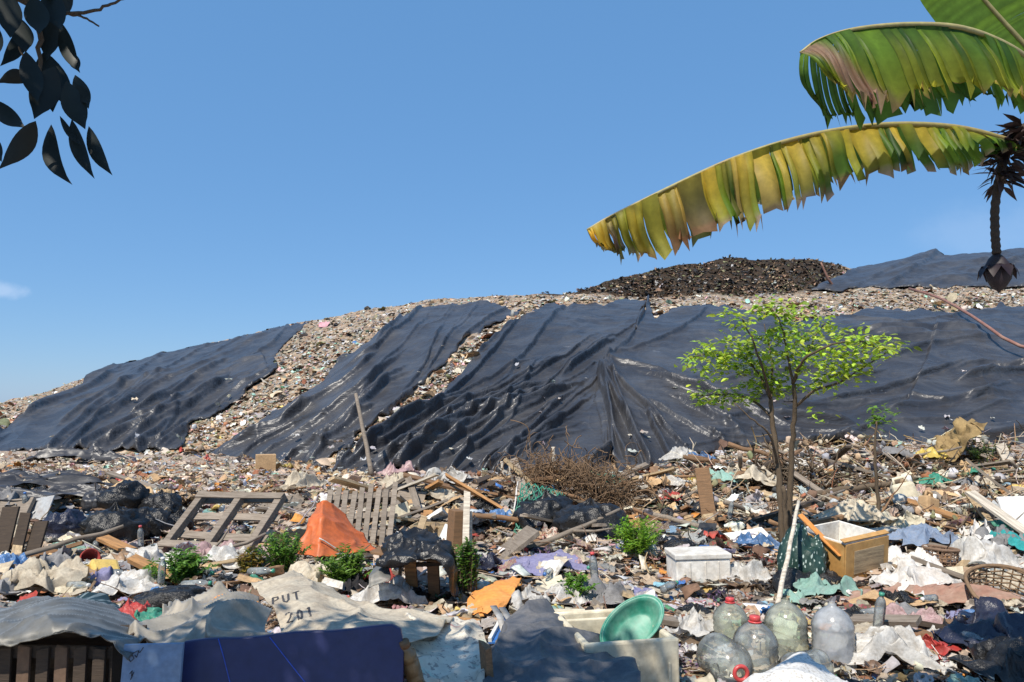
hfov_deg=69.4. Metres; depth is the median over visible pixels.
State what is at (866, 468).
lath
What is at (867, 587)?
plank
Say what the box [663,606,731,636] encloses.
cloth
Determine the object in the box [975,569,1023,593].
plastic bag
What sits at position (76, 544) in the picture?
lath
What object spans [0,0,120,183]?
mango tree
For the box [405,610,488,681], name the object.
woven sheet
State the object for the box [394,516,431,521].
lath
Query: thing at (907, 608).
cloth
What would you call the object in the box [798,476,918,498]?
branch
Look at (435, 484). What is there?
lath
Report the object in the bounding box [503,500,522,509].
plastic bag
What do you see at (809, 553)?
speckled sack
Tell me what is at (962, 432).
cloth
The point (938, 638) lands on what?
plastic bag
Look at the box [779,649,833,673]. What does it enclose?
cloth
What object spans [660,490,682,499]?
cloth
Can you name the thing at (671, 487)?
foam chunk
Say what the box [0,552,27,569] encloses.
cloth
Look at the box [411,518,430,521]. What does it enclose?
lath
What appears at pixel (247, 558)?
weed
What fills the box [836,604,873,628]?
bin bag
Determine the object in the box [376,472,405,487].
plastic bag
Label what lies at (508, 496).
lath
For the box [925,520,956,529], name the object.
bough
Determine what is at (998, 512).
lath
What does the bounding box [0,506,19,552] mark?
plank
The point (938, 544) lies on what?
lath
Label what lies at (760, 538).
cloth
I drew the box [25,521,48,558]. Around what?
plank
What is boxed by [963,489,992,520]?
plank
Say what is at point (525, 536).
plank
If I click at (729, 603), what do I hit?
water bottle
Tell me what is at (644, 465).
lath
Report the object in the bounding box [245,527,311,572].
weed
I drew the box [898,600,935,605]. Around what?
cardboard piece
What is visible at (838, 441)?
brushwood
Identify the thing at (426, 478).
lath
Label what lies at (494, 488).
lath
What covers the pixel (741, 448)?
bough
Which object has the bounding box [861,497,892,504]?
bough
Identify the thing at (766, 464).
lath
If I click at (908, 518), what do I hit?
cloth
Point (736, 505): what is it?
bough
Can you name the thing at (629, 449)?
film flecks
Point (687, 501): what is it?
lath
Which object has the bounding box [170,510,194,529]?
bin bag
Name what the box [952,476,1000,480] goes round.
lath
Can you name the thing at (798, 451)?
lath
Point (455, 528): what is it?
plank
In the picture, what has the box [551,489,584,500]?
bough
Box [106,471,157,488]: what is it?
lath
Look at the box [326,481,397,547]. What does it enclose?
wooden pallet
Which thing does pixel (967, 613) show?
plastic bag
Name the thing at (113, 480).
bough
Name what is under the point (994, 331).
hose
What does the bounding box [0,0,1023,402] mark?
sky
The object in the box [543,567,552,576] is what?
drink bottle
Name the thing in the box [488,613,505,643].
tray
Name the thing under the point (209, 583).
drink bottle
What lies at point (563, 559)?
plastic bag
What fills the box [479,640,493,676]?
plank
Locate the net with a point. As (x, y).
(536, 498)
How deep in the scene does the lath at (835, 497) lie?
10.32 m
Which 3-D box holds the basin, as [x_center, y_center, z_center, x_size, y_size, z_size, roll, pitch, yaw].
[0.675,1.600,4.132,0.428,0.105,0.257,-33,45,-21]
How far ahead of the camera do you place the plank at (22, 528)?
7.76 m
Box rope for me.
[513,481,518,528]
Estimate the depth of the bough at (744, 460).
13.22 m
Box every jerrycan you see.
[87,559,119,569]
[890,475,918,496]
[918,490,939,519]
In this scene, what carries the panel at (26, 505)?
on the ground
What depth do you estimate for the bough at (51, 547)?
7.59 m
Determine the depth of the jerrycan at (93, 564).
7.03 m
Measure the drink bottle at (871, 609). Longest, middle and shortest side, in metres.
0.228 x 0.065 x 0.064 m
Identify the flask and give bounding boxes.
[399,638,423,681]
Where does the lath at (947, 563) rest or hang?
on the ground
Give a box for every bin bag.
[42,508,86,542]
[78,502,151,546]
[80,486,105,513]
[95,479,149,510]
[133,584,206,607]
[138,489,182,513]
[138,506,174,539]
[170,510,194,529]
[412,583,430,598]
[512,489,572,530]
[527,487,550,498]
[549,497,629,543]
[648,532,668,544]
[658,507,679,521]
[662,535,695,549]
[679,603,711,613]
[698,527,724,542]
[766,588,775,593]
[770,567,823,598]
[820,569,840,584]
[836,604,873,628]
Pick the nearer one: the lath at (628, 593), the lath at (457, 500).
the lath at (628, 593)
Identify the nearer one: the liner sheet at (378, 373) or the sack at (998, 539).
the sack at (998, 539)
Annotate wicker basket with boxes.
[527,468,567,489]
[623,479,654,503]
[631,489,661,504]
[921,544,960,572]
[963,563,1023,612]
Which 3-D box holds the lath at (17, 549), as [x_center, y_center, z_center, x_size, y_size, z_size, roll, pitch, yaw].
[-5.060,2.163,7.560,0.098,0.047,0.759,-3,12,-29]
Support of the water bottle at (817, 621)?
on the ground
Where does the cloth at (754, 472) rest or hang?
on the brushwood at (785, 471)
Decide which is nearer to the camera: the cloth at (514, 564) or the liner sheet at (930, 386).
the cloth at (514, 564)
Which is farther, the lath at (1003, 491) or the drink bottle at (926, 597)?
the lath at (1003, 491)
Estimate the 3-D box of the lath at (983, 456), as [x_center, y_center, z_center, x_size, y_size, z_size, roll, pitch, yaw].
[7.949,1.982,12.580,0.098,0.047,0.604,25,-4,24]
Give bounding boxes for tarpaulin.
[74,592,119,608]
[297,500,375,556]
[483,599,640,681]
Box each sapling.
[674,294,921,541]
[856,403,900,510]
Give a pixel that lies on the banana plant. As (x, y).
(954, 53)
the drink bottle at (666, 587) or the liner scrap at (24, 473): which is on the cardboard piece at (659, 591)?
the drink bottle at (666, 587)
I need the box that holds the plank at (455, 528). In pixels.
[446,509,462,546]
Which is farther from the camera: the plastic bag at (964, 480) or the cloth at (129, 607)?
the plastic bag at (964, 480)
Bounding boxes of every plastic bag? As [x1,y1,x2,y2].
[0,486,31,505]
[0,578,29,594]
[12,478,32,487]
[30,485,58,491]
[67,542,85,548]
[147,486,174,494]
[201,573,233,582]
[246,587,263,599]
[248,574,263,583]
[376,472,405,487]
[398,483,426,491]
[426,489,462,503]
[444,505,458,513]
[472,512,497,524]
[473,498,498,509]
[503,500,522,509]
[503,508,514,527]
[531,554,571,581]
[561,566,576,574]
[563,554,582,567]
[634,587,661,600]
[674,610,712,620]
[678,501,708,513]
[742,513,766,520]
[750,501,767,509]
[786,456,807,468]
[879,588,919,602]
[893,503,917,516]
[915,472,952,486]
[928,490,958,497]
[931,596,947,607]
[933,636,951,648]
[951,643,970,654]
[952,460,977,474]
[953,477,972,484]
[959,609,974,617]
[971,473,1004,485]
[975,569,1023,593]
[980,522,1011,530]
[989,483,1000,487]
[1003,599,1023,609]
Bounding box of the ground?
[0,439,1023,681]
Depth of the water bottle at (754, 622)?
4.27 m
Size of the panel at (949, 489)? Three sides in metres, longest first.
0.676 x 0.361 x 0.057 m
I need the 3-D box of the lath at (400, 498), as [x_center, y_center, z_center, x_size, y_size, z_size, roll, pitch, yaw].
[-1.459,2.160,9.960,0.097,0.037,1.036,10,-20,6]
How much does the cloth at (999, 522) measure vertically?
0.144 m
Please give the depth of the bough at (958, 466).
12.29 m
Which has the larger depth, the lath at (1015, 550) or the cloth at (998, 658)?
the lath at (1015, 550)
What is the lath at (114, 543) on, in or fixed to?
on the ground
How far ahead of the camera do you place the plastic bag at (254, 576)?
6.65 m
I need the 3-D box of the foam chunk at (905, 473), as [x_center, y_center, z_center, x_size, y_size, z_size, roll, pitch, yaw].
[6.565,2.287,12.123,0.227,0.082,0.335,-19,40,-20]
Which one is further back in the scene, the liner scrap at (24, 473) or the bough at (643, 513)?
the liner scrap at (24, 473)
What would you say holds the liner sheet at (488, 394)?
on the waste hill
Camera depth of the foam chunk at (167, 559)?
7.22 m
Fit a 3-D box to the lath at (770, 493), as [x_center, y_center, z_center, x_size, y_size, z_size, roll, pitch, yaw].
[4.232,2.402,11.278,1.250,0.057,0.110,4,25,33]
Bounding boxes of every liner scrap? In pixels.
[0,470,85,477]
[0,472,114,486]
[0,484,80,500]
[21,446,132,461]
[47,483,106,495]
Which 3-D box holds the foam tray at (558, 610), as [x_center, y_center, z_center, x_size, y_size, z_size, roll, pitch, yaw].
[0.402,1.757,4.608,0.275,0.060,0.400,0,-3,0]
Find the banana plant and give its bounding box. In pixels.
[587,0,1023,291]
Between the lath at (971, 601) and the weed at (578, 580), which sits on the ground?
the lath at (971, 601)
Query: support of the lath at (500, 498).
on the ground
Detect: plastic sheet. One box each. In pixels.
[0,596,141,660]
[128,581,273,643]
[368,566,390,587]
[375,527,459,597]
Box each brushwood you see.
[727,426,914,458]
[742,445,869,492]
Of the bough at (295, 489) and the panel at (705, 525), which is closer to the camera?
the panel at (705, 525)
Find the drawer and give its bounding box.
[798,514,888,578]
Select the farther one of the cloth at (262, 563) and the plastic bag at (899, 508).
the plastic bag at (899, 508)
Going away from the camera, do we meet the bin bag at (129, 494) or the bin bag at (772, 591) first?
the bin bag at (772, 591)
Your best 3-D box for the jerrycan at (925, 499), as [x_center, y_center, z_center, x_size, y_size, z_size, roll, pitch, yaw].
[5.411,2.147,9.596,0.256,0.402,0.162,22,-22,-22]
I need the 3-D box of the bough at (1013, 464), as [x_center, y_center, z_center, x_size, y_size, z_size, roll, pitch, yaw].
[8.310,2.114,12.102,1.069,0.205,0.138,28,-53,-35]
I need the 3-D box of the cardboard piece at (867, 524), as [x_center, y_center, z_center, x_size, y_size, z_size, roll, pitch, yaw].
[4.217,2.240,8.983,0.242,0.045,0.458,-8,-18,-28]
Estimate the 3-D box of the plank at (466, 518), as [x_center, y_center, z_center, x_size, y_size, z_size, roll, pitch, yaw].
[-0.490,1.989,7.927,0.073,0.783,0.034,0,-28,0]
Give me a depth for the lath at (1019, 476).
11.74 m
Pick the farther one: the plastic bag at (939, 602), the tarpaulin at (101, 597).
the plastic bag at (939, 602)
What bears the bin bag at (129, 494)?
on the ground
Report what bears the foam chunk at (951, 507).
on the ground
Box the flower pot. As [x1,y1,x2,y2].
[79,548,100,561]
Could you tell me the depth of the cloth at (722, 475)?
11.82 m
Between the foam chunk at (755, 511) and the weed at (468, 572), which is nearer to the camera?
the weed at (468, 572)
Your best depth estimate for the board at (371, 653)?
3.17 m
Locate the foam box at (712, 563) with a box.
[664,546,731,587]
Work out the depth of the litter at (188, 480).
17.22 m
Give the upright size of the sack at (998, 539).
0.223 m
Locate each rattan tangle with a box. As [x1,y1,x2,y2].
[462,420,683,503]
[535,454,668,513]
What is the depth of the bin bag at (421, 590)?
6.00 m
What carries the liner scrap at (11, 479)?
on the ground
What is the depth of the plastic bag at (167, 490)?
10.22 m
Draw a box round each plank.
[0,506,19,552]
[11,512,31,552]
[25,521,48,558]
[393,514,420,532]
[417,515,426,528]
[423,510,432,515]
[446,509,462,546]
[462,491,470,545]
[470,511,471,547]
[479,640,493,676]
[496,525,539,558]
[695,467,715,520]
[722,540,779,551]
[860,585,878,589]
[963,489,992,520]
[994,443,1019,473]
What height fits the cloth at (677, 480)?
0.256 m
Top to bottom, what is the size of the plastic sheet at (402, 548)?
0.519 m
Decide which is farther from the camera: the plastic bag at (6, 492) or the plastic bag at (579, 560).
the plastic bag at (6, 492)
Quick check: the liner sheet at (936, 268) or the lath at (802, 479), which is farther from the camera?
the liner sheet at (936, 268)
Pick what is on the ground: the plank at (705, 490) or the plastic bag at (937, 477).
the plank at (705, 490)
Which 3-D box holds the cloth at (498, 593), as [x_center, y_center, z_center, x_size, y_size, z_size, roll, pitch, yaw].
[-0.155,2.029,5.935,0.374,0.126,0.876,-1,-5,9]
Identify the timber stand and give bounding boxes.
[369,546,459,602]
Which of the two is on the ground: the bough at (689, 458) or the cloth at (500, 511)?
the bough at (689, 458)
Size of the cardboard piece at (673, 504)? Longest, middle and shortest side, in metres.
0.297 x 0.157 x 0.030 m
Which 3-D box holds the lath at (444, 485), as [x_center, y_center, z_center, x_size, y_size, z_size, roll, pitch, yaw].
[-0.997,2.077,10.665,1.179,0.033,0.123,17,9,-10]
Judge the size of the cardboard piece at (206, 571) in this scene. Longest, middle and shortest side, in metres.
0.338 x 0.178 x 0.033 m
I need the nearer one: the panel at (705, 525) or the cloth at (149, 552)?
the cloth at (149, 552)
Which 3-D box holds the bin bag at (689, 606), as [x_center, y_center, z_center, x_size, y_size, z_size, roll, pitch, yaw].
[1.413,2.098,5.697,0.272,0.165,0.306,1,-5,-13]
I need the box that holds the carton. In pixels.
[255,454,275,470]
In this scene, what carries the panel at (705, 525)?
on the ground
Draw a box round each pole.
[354,393,373,475]
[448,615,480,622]
[625,505,698,527]
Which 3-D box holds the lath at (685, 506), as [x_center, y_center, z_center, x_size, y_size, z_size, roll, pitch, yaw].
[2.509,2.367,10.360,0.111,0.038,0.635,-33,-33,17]
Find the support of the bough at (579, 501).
on the ground
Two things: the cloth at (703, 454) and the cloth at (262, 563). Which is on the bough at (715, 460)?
the cloth at (703, 454)
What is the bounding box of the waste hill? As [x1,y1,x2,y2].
[0,257,1023,473]
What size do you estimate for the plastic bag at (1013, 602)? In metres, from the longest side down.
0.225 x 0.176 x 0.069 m
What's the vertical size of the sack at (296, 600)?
0.217 m
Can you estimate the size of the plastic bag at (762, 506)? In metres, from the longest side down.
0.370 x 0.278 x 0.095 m
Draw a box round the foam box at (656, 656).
[554,608,678,681]
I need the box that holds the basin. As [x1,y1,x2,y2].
[600,594,664,641]
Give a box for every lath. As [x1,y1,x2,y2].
[11,530,30,547]
[11,545,22,553]
[28,541,83,557]
[96,535,137,551]
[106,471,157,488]
[127,554,193,584]
[199,558,236,567]
[241,484,270,508]
[253,506,301,512]
[328,476,375,492]
[363,477,405,507]
[389,473,439,491]
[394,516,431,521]
[396,494,408,502]
[399,493,461,517]
[403,472,480,495]
[405,476,420,505]
[409,503,420,508]
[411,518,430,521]
[415,485,460,502]
[425,479,443,489]
[439,512,495,521]
[445,473,502,508]
[472,475,492,484]
[473,488,527,499]
[477,480,496,489]
[481,485,507,492]
[492,496,505,500]
[497,475,557,484]
[503,457,534,486]
[510,457,528,499]
[520,514,552,522]
[590,597,602,605]
[591,523,605,526]
[615,462,648,477]
[622,494,647,501]
[622,589,634,597]
[627,467,675,480]
[629,513,640,528]
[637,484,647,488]
[640,518,656,523]
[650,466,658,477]
[661,615,679,626]
[680,492,695,503]
[680,504,693,509]
[702,510,737,520]
[703,518,723,527]
[712,470,744,487]
[715,516,727,521]
[735,486,759,490]
[741,500,814,523]
[748,489,820,501]
[759,460,772,467]
[761,443,814,463]
[763,514,844,532]
[770,449,802,469]
[776,504,816,512]
[794,470,832,499]
[814,465,870,469]
[822,458,893,479]
[823,614,921,627]
[829,494,845,500]
[830,445,851,459]
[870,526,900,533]
[906,498,977,524]
[911,556,978,584]
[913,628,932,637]
[918,621,946,628]
[928,542,948,545]
[939,556,955,566]
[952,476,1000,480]
[955,460,1010,468]
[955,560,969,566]
[957,505,975,517]
[964,490,1023,533]
[965,458,1014,495]
[969,599,1023,609]
[975,453,986,458]
[980,468,1017,473]
[983,469,991,486]
[997,485,1010,494]
[1005,475,1023,478]
[1010,547,1022,554]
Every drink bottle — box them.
[66,581,90,586]
[113,569,124,575]
[137,525,143,546]
[157,557,165,583]
[180,579,212,585]
[201,568,214,575]
[247,567,274,574]
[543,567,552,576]
[589,551,598,576]
[660,580,678,592]
[727,500,733,518]
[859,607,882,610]
[873,592,885,625]
[920,594,938,601]
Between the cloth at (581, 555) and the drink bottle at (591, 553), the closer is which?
the drink bottle at (591, 553)
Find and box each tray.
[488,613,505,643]
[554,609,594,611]
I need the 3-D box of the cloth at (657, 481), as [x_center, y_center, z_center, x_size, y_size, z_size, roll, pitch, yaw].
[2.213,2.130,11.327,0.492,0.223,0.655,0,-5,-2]
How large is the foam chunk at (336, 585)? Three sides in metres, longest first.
0.307 x 0.210 x 0.089 m
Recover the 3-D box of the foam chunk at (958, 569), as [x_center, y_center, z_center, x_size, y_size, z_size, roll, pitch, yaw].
[3.965,2.115,6.587,0.164,0.209,0.051,0,-35,-2]
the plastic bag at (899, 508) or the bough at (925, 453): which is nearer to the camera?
the plastic bag at (899, 508)
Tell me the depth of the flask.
3.23 m
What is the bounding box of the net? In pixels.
[514,482,564,533]
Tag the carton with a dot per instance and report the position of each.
(267, 462)
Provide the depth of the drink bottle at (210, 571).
6.76 m
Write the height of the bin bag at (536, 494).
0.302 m
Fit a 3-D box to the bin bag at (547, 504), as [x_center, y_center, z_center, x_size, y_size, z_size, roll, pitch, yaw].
[0.427,2.236,9.738,0.954,0.580,0.874,4,-7,-39]
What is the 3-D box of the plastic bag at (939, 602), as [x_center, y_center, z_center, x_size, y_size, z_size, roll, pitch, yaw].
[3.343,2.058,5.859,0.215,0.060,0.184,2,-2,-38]
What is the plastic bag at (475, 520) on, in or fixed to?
on the ground
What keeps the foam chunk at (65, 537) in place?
on the ground
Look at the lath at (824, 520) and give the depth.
9.02 m
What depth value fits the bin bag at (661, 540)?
8.52 m
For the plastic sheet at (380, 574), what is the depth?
5.70 m
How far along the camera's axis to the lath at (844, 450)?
12.31 m
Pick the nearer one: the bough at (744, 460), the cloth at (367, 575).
the cloth at (367, 575)
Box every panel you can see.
[0,497,35,515]
[31,495,54,520]
[398,489,425,501]
[695,522,716,543]
[933,484,969,492]
[996,496,1023,523]
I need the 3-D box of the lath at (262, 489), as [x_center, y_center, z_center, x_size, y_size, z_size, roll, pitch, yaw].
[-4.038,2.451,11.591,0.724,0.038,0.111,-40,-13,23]
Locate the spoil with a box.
[541,254,846,297]
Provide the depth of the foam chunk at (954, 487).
11.53 m
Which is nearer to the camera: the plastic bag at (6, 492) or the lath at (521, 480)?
the plastic bag at (6, 492)
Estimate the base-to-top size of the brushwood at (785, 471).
1.252 m
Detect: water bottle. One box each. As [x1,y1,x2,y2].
[696,632,752,681]
[712,597,749,659]
[732,614,779,667]
[764,598,809,653]
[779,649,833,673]
[811,601,857,673]
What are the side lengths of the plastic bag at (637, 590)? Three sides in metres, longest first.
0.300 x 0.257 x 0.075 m
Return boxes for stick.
[775,500,800,603]
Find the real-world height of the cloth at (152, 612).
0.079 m
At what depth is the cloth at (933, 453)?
12.52 m
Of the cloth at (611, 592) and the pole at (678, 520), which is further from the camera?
the pole at (678, 520)
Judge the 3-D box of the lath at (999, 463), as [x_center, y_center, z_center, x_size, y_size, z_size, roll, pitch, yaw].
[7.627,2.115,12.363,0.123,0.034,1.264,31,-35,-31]
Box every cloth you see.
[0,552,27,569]
[1,556,90,593]
[35,566,99,586]
[39,545,88,567]
[90,565,119,587]
[92,569,167,594]
[118,543,164,562]
[119,598,150,619]
[134,607,161,620]
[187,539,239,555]
[206,543,254,568]
[243,558,269,568]
[258,528,305,544]
[260,493,303,508]
[274,469,326,489]
[288,560,333,582]
[338,573,367,594]
[350,575,428,604]
[362,568,394,580]
[377,460,420,475]
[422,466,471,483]
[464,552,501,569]
[467,576,521,614]
[473,509,487,512]
[489,509,511,522]
[495,556,522,568]
[506,584,550,609]
[516,549,606,575]
[541,580,594,604]
[563,548,588,561]
[570,574,629,605]
[585,606,604,609]
[645,473,676,488]
[656,469,690,485]
[659,446,697,459]
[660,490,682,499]
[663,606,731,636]
[681,451,715,459]
[709,468,747,482]
[726,464,775,485]
[727,559,772,583]
[734,531,779,551]
[770,589,815,605]
[793,571,862,595]
[813,498,895,522]
[818,582,1023,607]
[822,625,961,673]
[850,601,924,613]
[869,557,961,594]
[873,602,942,629]
[874,510,934,528]
[877,445,913,457]
[887,523,953,545]
[888,545,942,568]
[915,447,948,458]
[922,634,961,658]
[930,596,1023,645]
[931,531,958,542]
[932,416,987,465]
[938,636,1023,681]
[967,463,995,474]
[990,519,1013,530]
[990,529,1023,550]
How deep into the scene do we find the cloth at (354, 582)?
6.31 m
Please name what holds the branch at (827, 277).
on the waste hill
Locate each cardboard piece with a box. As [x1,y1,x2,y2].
[59,585,87,596]
[111,477,147,487]
[142,473,166,480]
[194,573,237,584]
[202,563,218,573]
[236,574,261,582]
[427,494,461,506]
[488,476,509,479]
[543,469,561,475]
[648,587,670,594]
[667,502,676,509]
[717,501,724,508]
[846,623,869,632]
[848,589,899,609]
[856,521,876,526]
[861,618,881,625]
[862,598,882,601]
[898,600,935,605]
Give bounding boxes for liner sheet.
[0,321,307,451]
[210,300,518,465]
[229,352,266,380]
[333,299,646,474]
[593,295,1023,471]
[811,248,1023,291]
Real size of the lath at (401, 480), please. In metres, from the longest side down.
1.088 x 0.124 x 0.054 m
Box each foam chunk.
[54,586,84,592]
[58,531,75,541]
[126,547,136,552]
[161,551,184,567]
[321,577,347,594]
[426,507,447,519]
[541,560,563,576]
[653,485,675,493]
[751,508,769,514]
[900,470,916,482]
[923,512,941,519]
[943,504,958,509]
[944,566,964,582]
[950,485,961,489]
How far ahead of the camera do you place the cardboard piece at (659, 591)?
6.30 m
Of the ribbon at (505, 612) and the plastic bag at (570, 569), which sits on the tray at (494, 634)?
the ribbon at (505, 612)
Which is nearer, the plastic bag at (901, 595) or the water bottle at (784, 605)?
the water bottle at (784, 605)
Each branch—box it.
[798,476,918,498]
[820,262,832,283]
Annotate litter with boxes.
[0,448,393,507]
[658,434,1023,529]
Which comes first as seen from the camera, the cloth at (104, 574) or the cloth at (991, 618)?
the cloth at (991, 618)
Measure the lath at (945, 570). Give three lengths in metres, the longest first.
0.680 x 0.111 x 0.038 m
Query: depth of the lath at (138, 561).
6.80 m
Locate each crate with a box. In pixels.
[0,625,146,681]
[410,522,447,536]
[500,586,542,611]
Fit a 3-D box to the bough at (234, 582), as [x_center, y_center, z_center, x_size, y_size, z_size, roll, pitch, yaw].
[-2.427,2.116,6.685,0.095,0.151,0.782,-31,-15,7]
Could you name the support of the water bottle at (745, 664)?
on the ground
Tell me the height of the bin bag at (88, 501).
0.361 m
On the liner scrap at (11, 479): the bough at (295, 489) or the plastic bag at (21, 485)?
the plastic bag at (21, 485)
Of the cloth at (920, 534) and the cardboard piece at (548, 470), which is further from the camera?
the cardboard piece at (548, 470)
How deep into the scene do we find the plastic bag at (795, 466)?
12.69 m
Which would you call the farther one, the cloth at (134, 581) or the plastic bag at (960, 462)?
the plastic bag at (960, 462)
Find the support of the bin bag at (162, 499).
on the ground
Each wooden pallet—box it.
[157,490,292,553]
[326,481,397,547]
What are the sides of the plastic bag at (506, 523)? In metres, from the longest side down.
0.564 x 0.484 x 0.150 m
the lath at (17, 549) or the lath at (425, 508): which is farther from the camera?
the lath at (425, 508)
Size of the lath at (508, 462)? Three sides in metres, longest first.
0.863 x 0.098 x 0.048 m
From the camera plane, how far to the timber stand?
6.02 m
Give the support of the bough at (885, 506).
on the ground
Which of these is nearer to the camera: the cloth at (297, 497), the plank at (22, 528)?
the plank at (22, 528)
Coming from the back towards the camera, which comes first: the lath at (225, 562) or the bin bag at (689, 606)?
the lath at (225, 562)
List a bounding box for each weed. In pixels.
[143,545,220,584]
[234,545,265,572]
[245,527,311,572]
[315,543,372,581]
[451,536,481,595]
[557,572,599,595]
[604,515,664,556]
[965,440,995,461]
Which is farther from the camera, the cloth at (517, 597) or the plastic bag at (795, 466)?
the plastic bag at (795, 466)
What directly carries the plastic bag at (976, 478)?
on the litter at (898, 497)
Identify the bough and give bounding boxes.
[16,525,123,556]
[107,476,119,483]
[200,523,266,556]
[213,562,266,584]
[285,486,306,492]
[472,512,518,522]
[528,508,620,549]
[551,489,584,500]
[565,492,600,503]
[632,507,692,527]
[651,489,697,504]
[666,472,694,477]
[683,455,747,468]
[688,454,772,465]
[723,500,768,512]
[727,442,815,460]
[729,451,788,462]
[732,453,742,468]
[733,512,792,520]
[768,489,844,510]
[768,519,777,526]
[830,475,874,482]
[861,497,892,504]
[863,494,926,523]
[877,446,961,462]
[883,452,920,474]
[900,513,978,543]
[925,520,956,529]
[931,491,945,502]
[938,448,977,470]
[970,479,1023,485]
[1010,459,1020,474]
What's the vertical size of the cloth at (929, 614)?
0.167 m
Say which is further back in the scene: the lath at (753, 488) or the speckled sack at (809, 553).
the lath at (753, 488)
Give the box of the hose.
[908,287,1023,348]
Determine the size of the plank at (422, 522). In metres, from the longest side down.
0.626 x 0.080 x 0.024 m
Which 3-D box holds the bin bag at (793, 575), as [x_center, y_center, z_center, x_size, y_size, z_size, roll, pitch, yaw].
[2.486,2.120,6.479,0.442,0.276,0.516,0,-5,5]
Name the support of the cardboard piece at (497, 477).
on the lath at (483, 479)
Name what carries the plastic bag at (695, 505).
on the ground
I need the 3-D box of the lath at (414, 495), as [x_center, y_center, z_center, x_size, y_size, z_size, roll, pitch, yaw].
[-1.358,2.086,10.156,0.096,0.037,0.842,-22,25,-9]
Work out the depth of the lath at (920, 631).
4.85 m
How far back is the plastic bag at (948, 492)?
11.14 m
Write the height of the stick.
0.741 m
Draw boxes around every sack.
[251,570,452,642]
[743,652,847,681]
[777,523,827,575]
[947,534,1023,567]
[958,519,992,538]
[974,524,1023,547]
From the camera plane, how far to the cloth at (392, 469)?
16.93 m
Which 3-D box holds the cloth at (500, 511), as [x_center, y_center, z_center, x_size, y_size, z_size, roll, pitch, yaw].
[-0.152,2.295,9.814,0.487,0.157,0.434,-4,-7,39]
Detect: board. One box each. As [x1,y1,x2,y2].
[121,642,184,681]
[182,623,403,681]
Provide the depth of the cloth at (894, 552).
7.26 m
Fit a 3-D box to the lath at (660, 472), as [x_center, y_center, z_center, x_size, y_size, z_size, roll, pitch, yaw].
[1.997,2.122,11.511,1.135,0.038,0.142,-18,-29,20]
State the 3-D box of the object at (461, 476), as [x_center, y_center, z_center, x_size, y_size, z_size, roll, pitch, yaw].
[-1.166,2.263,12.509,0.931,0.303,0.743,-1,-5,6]
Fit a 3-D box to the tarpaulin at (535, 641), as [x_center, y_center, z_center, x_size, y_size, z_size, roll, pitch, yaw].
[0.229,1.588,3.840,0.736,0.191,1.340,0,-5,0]
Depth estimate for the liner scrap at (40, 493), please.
9.32 m
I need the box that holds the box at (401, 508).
[380,501,411,528]
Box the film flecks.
[49,345,1010,460]
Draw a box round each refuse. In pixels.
[0,267,1023,475]
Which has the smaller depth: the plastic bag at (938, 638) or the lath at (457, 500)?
the plastic bag at (938, 638)
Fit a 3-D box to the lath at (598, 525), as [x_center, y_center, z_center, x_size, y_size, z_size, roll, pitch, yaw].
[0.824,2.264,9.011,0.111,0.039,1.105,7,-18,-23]
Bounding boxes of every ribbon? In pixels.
[490,605,504,630]
[499,607,510,618]
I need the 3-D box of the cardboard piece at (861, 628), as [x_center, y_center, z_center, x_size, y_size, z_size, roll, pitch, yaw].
[2.376,1.939,4.923,0.141,0.018,0.303,-19,10,-32]
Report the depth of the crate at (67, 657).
3.15 m

